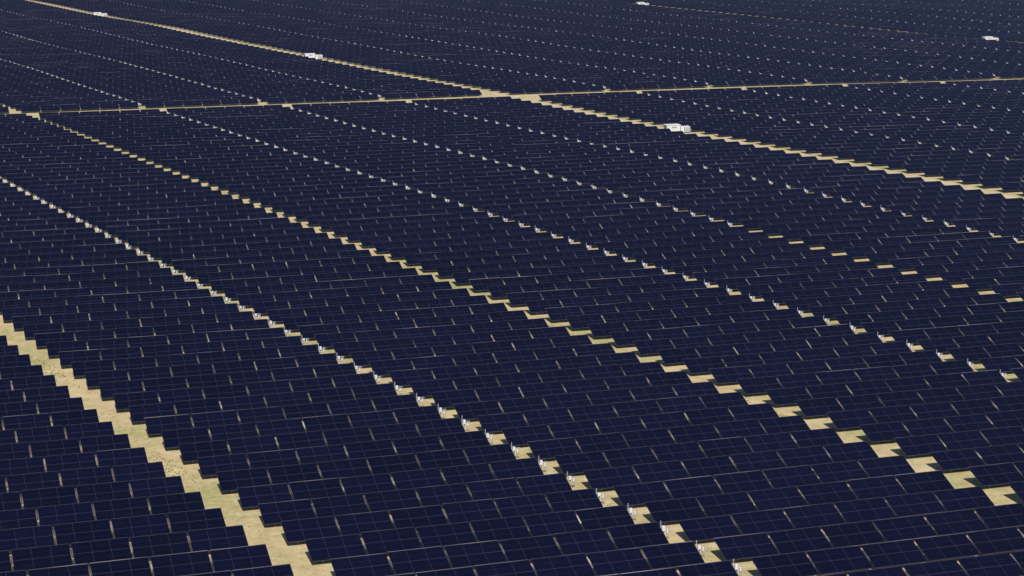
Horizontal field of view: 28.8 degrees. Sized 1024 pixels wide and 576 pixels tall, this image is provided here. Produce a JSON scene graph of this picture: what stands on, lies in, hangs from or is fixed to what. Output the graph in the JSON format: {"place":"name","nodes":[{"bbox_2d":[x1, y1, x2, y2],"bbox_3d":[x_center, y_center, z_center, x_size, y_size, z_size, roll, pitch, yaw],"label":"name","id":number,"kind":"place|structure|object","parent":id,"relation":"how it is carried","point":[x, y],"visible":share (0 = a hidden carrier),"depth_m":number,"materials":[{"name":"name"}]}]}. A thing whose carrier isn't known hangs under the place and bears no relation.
{"place":"outdoors","nodes":[
{"label":"outdoors","id":0,"kind":"place"},
{"bbox_2d":[0,0,1023,575],"bbox_3d":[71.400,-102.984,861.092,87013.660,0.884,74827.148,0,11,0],"label":"ground","id":1,"kind":"structure","parent":0,"point":[280,548],"depth_m":280.24,"materials":[{"name":"soil"}]},
{"bbox_2d":[0,105,8,112],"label":"solar panel array","id":2,"kind":"object","parent":1,"relation":"on","point":[3,109],"visible":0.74,"depth_m":622.70,"materials":[{"name":"blue glass"}]},
{"bbox_2d":[0,60,138,112],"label":"solar panel array","id":3,"kind":"object","parent":1,"relation":"on","point":[25,89],"visible":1,"depth_m":664.37,"materials":[{"name":"blue glass"}]},
{"bbox_2d":[93,12,106,16],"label":"inverter station","id":4,"kind":"object","parent":1,"relation":"on","point":[99,14],"visible":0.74,"depth_m":1075.61,"materials":[{"name":"metal"}]},
{"bbox_2d":[0,31,257,107],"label":"solar panel array","id":5,"kind":"object","parent":1,"relation":"on","point":[148,88],"visible":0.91,"depth_m":720.66,"materials":[{"name":"blue glass"}]},
{"bbox_2d":[0,335,293,575],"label":"solar panel array","id":6,"kind":"object","parent":1,"relation":"on","point":[27,541],"visible":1,"depth_m":225.03,"materials":[{"name":"blue glass"}]},
{"bbox_2d":[0,10,378,103],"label":"solar panel array","id":7,"kind":"object","parent":1,"relation":"on","point":[268,86],"visible":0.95,"depth_m":769.82,"materials":[{"name":"blue glass"}]},
{"bbox_2d":[0,0,481,98],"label":"solar panel array","id":8,"kind":"object","parent":1,"relation":"on","point":[386,85],"visible":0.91,"depth_m":810.55,"materials":[{"name":"blue glass"}]},
{"bbox_2d":[303,53,324,59],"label":"inverter station","id":9,"kind":"object","parent":1,"relation":"on","point":[311,55],"visible":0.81,"depth_m":811.35,"materials":[{"name":"metal"}]},
{"bbox_2d":[36,0,604,94],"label":"solar panel array","id":10,"kind":"object","parent":1,"relation":"on","point":[510,82],"visible":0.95,"depth_m":833.71,"materials":[{"name":"blue glass"}]},
{"bbox_2d":[0,179,737,575],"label":"solar panel array","id":11,"kind":"object","parent":1,"relation":"on","point":[56,311],"visible":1,"depth_m":253.98,"materials":[{"name":"blue glass"}]},
{"bbox_2d":[6,32,731,226],"bbox_3d":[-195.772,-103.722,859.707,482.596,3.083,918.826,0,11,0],"label":"string inverter rack","id":12,"kind":"object","parent":1,"relation":"on","point":[641,200],"visible":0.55,"depth_m":508.59,"materials":[{"name":"grey metal"}]},
{"bbox_2d":[3,180,742,575],"bbox_3d":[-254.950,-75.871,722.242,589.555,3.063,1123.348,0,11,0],"label":"string inverter rack","id":13,"kind":"object","parent":1,"relation":"on","point":[465,422],"visible":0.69,"depth_m":276.80,"materials":[{"name":"grey metal"}]},
{"bbox_2d":[110,0,706,90],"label":"solar panel array","id":14,"kind":"object","parent":1,"relation":"on","point":[616,79],"visible":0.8,"depth_m":842.56,"materials":[{"name":"blue glass"}]},
{"bbox_2d":[181,0,806,86],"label":"solar panel array","id":15,"kind":"object","parent":1,"relation":"on","point":[716,76],"visible":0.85,"depth_m":854.62,"materials":[{"name":"blue glass"}]},
{"bbox_2d":[0,58,1005,379],"bbox_3d":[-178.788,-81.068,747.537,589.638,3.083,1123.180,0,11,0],"label":"string inverter rack","id":16,"kind":"object","parent":1,"relation":"on","point":[554,236],"visible":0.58,"depth_m":387.50,"materials":[{"name":"grey metal"}]},
{"bbox_2d":[0,113,1023,575],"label":"solar panel array","id":17,"kind":"object","parent":1,"relation":"on","point":[406,315],"visible":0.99,"depth_m":272.51,"materials":[{"name":"blue glass"}]},
{"bbox_2d":[16,13,1017,242],"bbox_3d":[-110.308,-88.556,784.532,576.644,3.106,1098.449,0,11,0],"label":"string inverter rack","id":18,"kind":"object","parent":1,"relation":"on","point":[843,200],"visible":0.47,"depth_m":508.76,"materials":[{"name":"grey metal"}]},
{"bbox_2d":[39,109,1023,502],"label":"solar panel array","id":19,"kind":"object","parent":1,"relation":"on","point":[713,331],"visible":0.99,"depth_m":332.08,"materials":[{"name":"blue glass"}]},
{"bbox_2d":[131,4,1008,159],"bbox_3d":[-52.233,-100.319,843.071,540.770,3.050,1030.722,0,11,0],"label":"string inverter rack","id":20,"kind":"object","parent":1,"relation":"on","point":[659,96],"visible":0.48,"depth_m":631.28,"materials":[{"name":"grey metal"}]},
{"bbox_2d":[254,0,902,83],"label":"solar panel array","id":21,"kind":"object","parent":1,"relation":"on","point":[815,74],"visible":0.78,"depth_m":863.51,"materials":[{"name":"blue glass"}]},
{"bbox_2d":[167,105,1023,380],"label":"solar panel array","id":22,"kind":"object","parent":1,"relation":"on","point":[791,276],"visible":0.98,"depth_m":391.92,"materials":[{"name":"blue glass"}]},
{"bbox_2d":[193,2,1009,132],"bbox_3d":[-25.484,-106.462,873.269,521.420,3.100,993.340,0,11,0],"label":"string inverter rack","id":23,"kind":"object","parent":1,"relation":"on","point":[686,79],"visible":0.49,"depth_m":698.74,"materials":[{"name":"grey metal"}]},
{"bbox_2d":[253,0,1009,110],"bbox_3d":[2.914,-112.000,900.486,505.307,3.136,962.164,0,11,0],"label":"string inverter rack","id":24,"kind":"object","parent":1,"relation":"on","point":[698,64],"visible":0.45,"depth_m":771.37,"materials":[{"name":"grey metal"}]},
{"bbox_2d":[291,101,1023,300],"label":"solar panel array","id":25,"kind":"object","parent":1,"relation":"on","point":[831,224],"visible":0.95,"depth_m":445.45,"materials":[{"name":"blue glass"}]},
{"bbox_2d":[325,0,995,81],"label":"solar panel array","id":26,"kind":"object","parent":1,"relation":"on","point":[914,72],"visible":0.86,"depth_m":870.56,"materials":[{"name":"blue glass"}]},
{"bbox_2d":[663,124,692,133],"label":"inverter station","id":27,"kind":"object","parent":1,"relation":"on","point":[678,127],"visible":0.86,"depth_m":571.37,"materials":[{"name":"metal"}]},
{"bbox_2d":[352,4,1023,93],"bbox_3d":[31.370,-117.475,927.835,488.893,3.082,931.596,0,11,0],"label":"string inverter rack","id":28,"kind":"object","parent":1,"relation":"on","point":[719,53],"visible":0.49,"depth_m":817.18,"materials":[{"name":"grey metal"}]},
{"bbox_2d":[396,0,1023,77],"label":"solar panel array","id":29,"kind":"object","parent":1,"relation":"on","point":[1001,69],"visible":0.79,"depth_m":895.37,"materials":[{"name":"blue glass"}]},
{"bbox_2d":[426,3,994,78],"bbox_3d":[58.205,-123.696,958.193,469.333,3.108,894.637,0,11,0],"label":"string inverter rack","id":30,"kind":"object","parent":1,"relation":"on","point":[773,46],"visible":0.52,"depth_m":835.24,"materials":[{"name":"grey metal"}]},
{"bbox_2d":[411,96,1023,240],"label":"solar panel array","id":31,"kind":"object","parent":1,"relation":"on","point":[978,209],"visible":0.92,"depth_m":493.68,"materials":[{"name":"blue glass"}]},
{"bbox_2d":[463,0,1023,64],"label":"solar panel array","id":32,"kind":"object","parent":1,"relation":"on","point":[993,54],"visible":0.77,"depth_m":943.81,"materials":[{"name":"blue glass"}]},
{"bbox_2d":[500,3,1020,64],"bbox_3d":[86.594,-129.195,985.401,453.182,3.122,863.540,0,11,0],"label":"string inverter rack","id":33,"kind":"object","parent":1,"relation":"on","point":[797,38],"visible":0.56,"depth_m":905.06,"materials":[{"name":"grey metal"}]},
{"bbox_2d":[545,0,1008,50],"bbox_3d":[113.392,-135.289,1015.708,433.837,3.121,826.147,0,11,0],"label":"string inverter rack","id":34,"kind":"object","parent":1,"relation":"on","point":[809,29],"visible":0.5,"depth_m":959.33,"materials":[{"name":"grey metal"}]},
{"bbox_2d":[539,91,1023,192],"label":"solar panel array","id":35,"kind":"object","parent":1,"relation":"on","point":[967,167],"visible":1,"depth_m":548.73,"materials":[{"name":"blue glass"}]},
{"bbox_2d":[539,0,1023,51],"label":"solar panel array","id":36,"kind":"object","parent":1,"relation":"on","point":[975,42],"visible":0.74,"depth_m":986.85,"materials":[{"name":"blue glass"}]},
{"bbox_2d":[602,0,1023,42],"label":"solar panel array","id":37,"kind":"object","parent":1,"relation":"on","point":[917,28],"visible":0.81,"depth_m":1027.53,"materials":[{"name":"blue glass"}]},
{"bbox_2d":[641,88,1023,160],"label":"solar panel array","id":38,"kind":"object","parent":1,"relation":"on","point":[938,133],"visible":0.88,"depth_m":592.36,"materials":[{"name":"blue glass"}]},
{"bbox_2d":[683,0,1023,32],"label":"solar panel array","id":39,"kind":"object","parent":1,"relation":"on","point":[932,20],"visible":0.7,"depth_m":1057.87,"materials":[{"name":"blue glass"}]},
{"bbox_2d":[746,84,1023,134],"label":"solar panel array","id":40,"kind":"object","parent":1,"relation":"on","point":[961,113],"visible":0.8,"depth_m":630.27,"materials":[{"name":"blue glass"}]},
{"bbox_2d":[749,0,1023,24],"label":"solar panel array","id":41,"kind":"object","parent":1,"relation":"on","point":[964,15],"visible":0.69,"depth_m":1094.09,"materials":[{"name":"blue glass"}]},
{"bbox_2d":[819,0,1023,16],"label":"solar panel array","id":42,"kind":"object","parent":1,"relation":"on","point":[1000,11],"visible":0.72,"depth_m":1134.56,"materials":[{"name":"blue glass"}]},
{"bbox_2d":[847,82,1023,111],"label":"solar panel array","id":43,"kind":"object","parent":1,"relation":"on","point":[991,97],"visible":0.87,"depth_m":667.22,"materials":[{"name":"blue glass"}]},
{"bbox_2d":[891,0,1023,9],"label":"solar panel array","id":44,"kind":"object","parent":1,"relation":"on","point":[984,4],"visible":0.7,"depth_m":1167.86,"materials":[{"name":"blue glass"}]},
{"bbox_2d":[944,79,1023,92],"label":"solar panel array","id":45,"kind":"object","parent":1,"relation":"on","point":[1014,85],"visible":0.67,"depth_m":698.14,"materials":[{"name":"blue glass"}]},
{"bbox_2d":[982,36,998,40],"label":"inverter station","id":46,"kind":"object","parent":1,"relation":"on","point":[988,38],"visible":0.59,"depth_m":898.94,"materials":[{"name":"concrete"}]},
{"bbox_2d":[963,0,1023,4],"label":"solar panel array","id":47,"kind":"object","parent":1,"relation":"on","point":[1020,2],"visible":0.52,"depth_m":1189.82,"materials":[{"name":"blue glass"}]},
{"bbox_2d":[27,79,1019,115],"bbox_3d":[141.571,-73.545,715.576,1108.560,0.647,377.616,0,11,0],"label":"dirt road","id":48,"kind":"structure","parent":0,"point":[477,97],"depth_m":668.96,"materials":[{"name":"beige soil"}]},
{"bbox_2d":[31,1,1023,198],"bbox_3d":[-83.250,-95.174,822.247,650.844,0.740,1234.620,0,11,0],"label":"dirt road","id":49,"kind":"structure","parent":0,"point":[869,168],"depth_m":592.34,"materials":[{"name":"beige soil"}]}
]}

